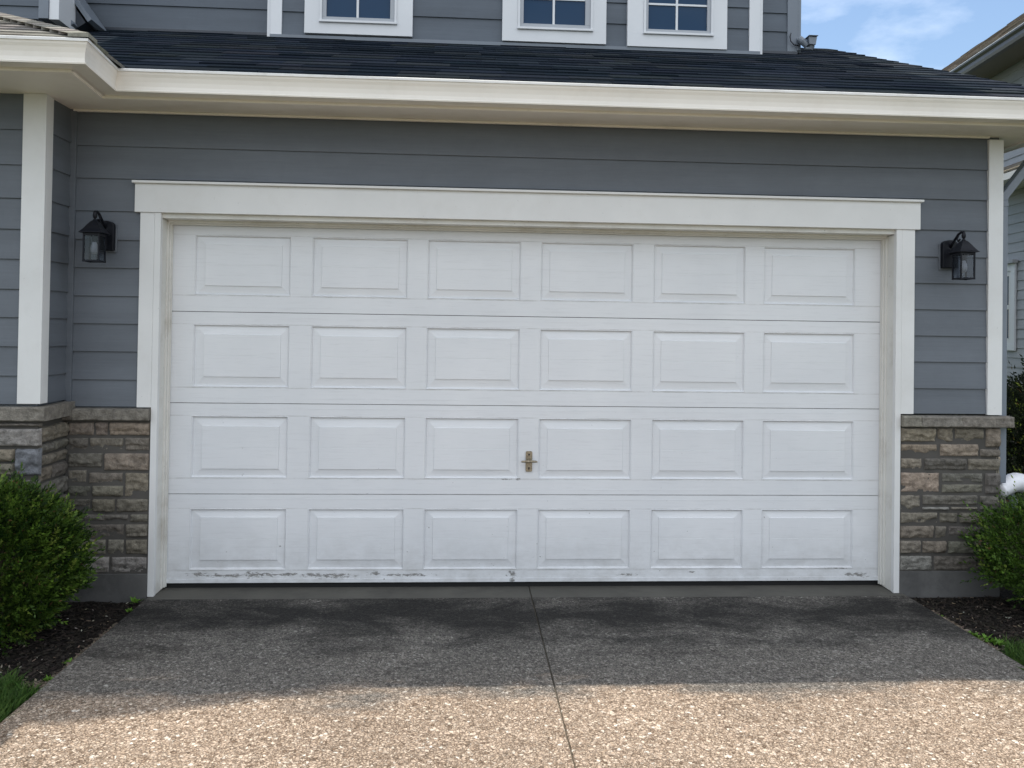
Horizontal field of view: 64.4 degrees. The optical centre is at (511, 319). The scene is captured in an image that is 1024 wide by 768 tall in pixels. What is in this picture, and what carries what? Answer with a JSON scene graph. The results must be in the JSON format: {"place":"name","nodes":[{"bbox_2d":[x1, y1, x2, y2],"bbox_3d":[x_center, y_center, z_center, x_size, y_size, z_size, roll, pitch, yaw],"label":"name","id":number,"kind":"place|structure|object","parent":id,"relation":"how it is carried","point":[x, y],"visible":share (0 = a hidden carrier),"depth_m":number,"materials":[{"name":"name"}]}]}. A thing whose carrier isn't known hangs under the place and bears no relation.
{"place":"outdoors","nodes":[
{"label":"outdoors","id":0,"kind":"place"},
{"bbox_2d":[0,666,45,722],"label":"grass","id":1,"kind":"structure","parent":0,"point":[14,695],"depth_m":3.60,"materials":[{"name":"green plant"}]},
{"bbox_2d":[0,598,573,767],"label":"driveway","id":2,"kind":"structure","parent":0,"point":[355,683],"depth_m":3.67,"materials":[{"name":"beige concrete"}]},
{"bbox_2d":[532,596,1023,767],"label":"driveway","id":3,"kind":"structure","parent":0,"point":[796,682],"depth_m":3.82,"materials":[{"name":"beige concrete"}]},
{"bbox_2d":[528,586,574,767],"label":"driveway joint","id":4,"kind":"object","parent":3,"relation":"on","point":[553,684],"depth_m":3.79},
{"bbox_2d":[801,0,1023,69],"label":"sky","id":5,"kind":"structure","parent":0,"point":[934,34],"materials":[{"name":"blue"}]},
{"bbox_2d":[998,633,1023,669],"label":"grass","id":6,"kind":"structure","parent":0,"point":[1009,648],"depth_m":4.26,"materials":[{"name":"green plant"}]},
{"label":"ground","id":7,"kind":"structure","parent":0,"visible":0},
{"bbox_2d":[0,602,138,690],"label":"mulch bed","id":8,"kind":"object","parent":7,"relation":"on","point":[51,655],"visible":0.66,"depth_m":4.31,"materials":[{"name":"brown wood"}]},
{"bbox_2d":[43,675,53,680],"bbox_3d":[-2.169,1.671,3.788,0.057,0.027,0.058,1,-1,-3],"label":"weed","id":9,"kind":"object","parent":8,"relation":"on","point":[46,678],"visible":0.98,"depth_m":3.80,"materials":[{"name":"green plant"}]},
{"bbox_2d":[0,458,105,655],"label":"round shrub","id":10,"kind":"object","parent":8,"relation":"on","point":[50,519],"visible":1,"depth_m":4.18,"materials":[{"name":"green plant"}]},
{"bbox_2d":[130,596,142,603],"bbox_3d":[-2.262,1.679,4.875,0.103,0.037,0.104,0,-1,41],"label":"weed","id":11,"kind":"object","parent":8,"relation":"on","point":[134,600],"visible":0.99,"depth_m":4.88,"materials":[{"name":"green plant"}]},
{"bbox_2d":[0,595,1023,685],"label":"bark mulch","id":12,"kind":"object","parent":8,"relation":"on","point":[95,608],"visible":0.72,"depth_m":4.60,"materials":[{"name":"brown wood"}]},
{"bbox_2d":[145,586,530,599],"bbox_3d":[-1.062,1.760,5.271,2.327,0.120,0.645,1,-1,-3],"label":"driveway threshold","id":13,"kind":"object","parent":7,"relation":"on","point":[165,593],"visible":0.22,"depth_m":5.05,"materials":[{"name":"concrete"}]},
{"bbox_2d":[1,610,1018,687],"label":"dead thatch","id":14,"kind":"object","parent":7,"relation":"on","point":[35,681],"visible":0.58,"depth_m":4.18,"materials":[{"name":"brown plant"}]},
{"bbox_2d":[0,0,1023,616],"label":"house","id":15,"kind":"structure","parent":7,"relation":"on","point":[492,292],"depth_m":5.20,"materials":[{"name":"grey wood"}]},
{"bbox_2d":[78,210,117,262],"bbox_3d":[-2.455,-0.493,4.828,0.128,0.309,0.236,1,-1,-3],"label":"wall lantern","id":16,"kind":"object","parent":15,"relation":"attached to","point":[101,232],"depth_m":4.80,"materials":[{"name":"black metal"}]},
{"bbox_2d":[304,0,412,37],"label":"window","id":17,"kind":"structure","parent":15,"relation":"in","point":[372,18],"depth_m":6.46,"materials":[{"name":"plastic"}]},
{"bbox_2d":[166,225,880,587],"bbox_3d":[0.142,0.564,5.234,4.600,2.307,0.091,1,-1,-3],"label":"garage door","id":18,"kind":"structure","parent":15,"relation":"in","point":[349,407],"depth_m":5.24,"materials":[{"name":"paint"}]},
{"bbox_2d":[502,0,606,45],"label":"window","id":19,"kind":"structure","parent":15,"relation":"in","point":[575,22],"depth_m":6.55,"materials":[{"name":"plastic"}]},
{"bbox_2d":[627,0,726,49],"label":"window","id":20,"kind":"structure","parent":15,"relation":"in","point":[685,24],"depth_m":6.61,"materials":[{"name":"plastic"}]},
{"bbox_2d":[790,33,817,50],"bbox_3d":[2.430,-2.327,6.781,0.207,0.155,0.125,1,-1,-3],"label":"flood light","id":21,"kind":"object","parent":15,"relation":"attached to","point":[808,42],"visible":1,"depth_m":6.76,"materials":[{"name":"grey metal"}]},
{"bbox_2d":[938,231,979,279],"bbox_3d":[2.826,-0.406,5.145,0.128,0.309,0.236,1,-1,-3],"label":"wall lantern","id":22,"kind":"object","parent":15,"relation":"attached to","point":[950,251],"depth_m":5.13,"materials":[{"name":"black metal"}]},
{"bbox_2d":[0,597,1023,679],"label":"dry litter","id":23,"kind":"object","parent":7,"relation":"on","point":[128,602],"visible":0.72,"depth_m":4.56,"materials":[{"name":"brown plant"}]},
{"bbox_2d":[529,584,905,597],"bbox_3d":[1.296,1.796,5.412,2.387,0.120,0.645,1,-1,-3],"label":"driveway threshold","id":24,"kind":"object","parent":7,"relation":"on","point":[698,591],"visible":0.21,"depth_m":5.19,"materials":[{"name":"concrete"}]},
{"bbox_2d":[911,597,1023,652],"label":"mulch bed","id":25,"kind":"object","parent":7,"relation":"on","point":[954,615],"visible":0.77,"depth_m":4.93,"materials":[{"name":"brown wood"}]},
{"bbox_2d":[972,632,982,637],"bbox_3d":[2.583,1.748,4.500,0.068,0.033,0.063,1,-1,-38],"label":"weed","id":26,"kind":"object","parent":25,"relation":"on","point":[976,635],"visible":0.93,"depth_m":4.50,"materials":[{"name":"green plant"}]},
{"bbox_2d":[979,634,993,641],"bbox_3d":[2.600,1.744,4.452,0.104,0.041,0.089,1,-1,-36],"label":"weed","id":27,"kind":"object","parent":25,"relation":"on","point":[984,636],"visible":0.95,"depth_m":4.46,"materials":[{"name":"green plant"}]},
{"bbox_2d":[956,475,1023,608],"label":"leafy shrub","id":28,"kind":"object","parent":25,"relation":"on","point":[1013,569],"visible":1,"depth_m":4.96,"materials":[{"name":"green plant"}]},
{"bbox_2d":[985,637,1008,644],"bbox_3d":[2.636,1.746,4.419,0.120,0.038,0.084,0,-1,37],"label":"weed","id":29,"kind":"object","parent":25,"relation":"on","point":[996,641],"visible":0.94,"depth_m":4.42,"materials":[{"name":"green plant"}]},
{"bbox_2d":[942,13,1023,457],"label":"neighbour house","id":30,"kind":"structure","parent":7,"relation":"on","point":[998,55],"depth_m":11.41,"materials":[{"name":"grey"}]},
{"bbox_2d":[1007,259,1017,350],"bbox_3d":[7.062,-0.202,11.931,0.073,1.279,1.160,1,-1,3],"label":"window","id":31,"kind":"structure","parent":30,"relation":"in","point":[1012,264],"depth_m":11.44,"materials":[{"name":"plastic"}]},
{"bbox_2d":[1000,532,1023,597],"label":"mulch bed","id":32,"kind":"object","parent":7,"relation":"on","point":[1006,593],"depth_m":5.35,"materials":[{"name":"black soil"}]},
{"bbox_2d":[1006,354,1023,496],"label":"tall hedge","id":33,"kind":"object","parent":7,"relation":"on","point":[1015,410],"visible":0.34,"depth_m":9.02,"materials":[{"name":"green plant"}]}
]}

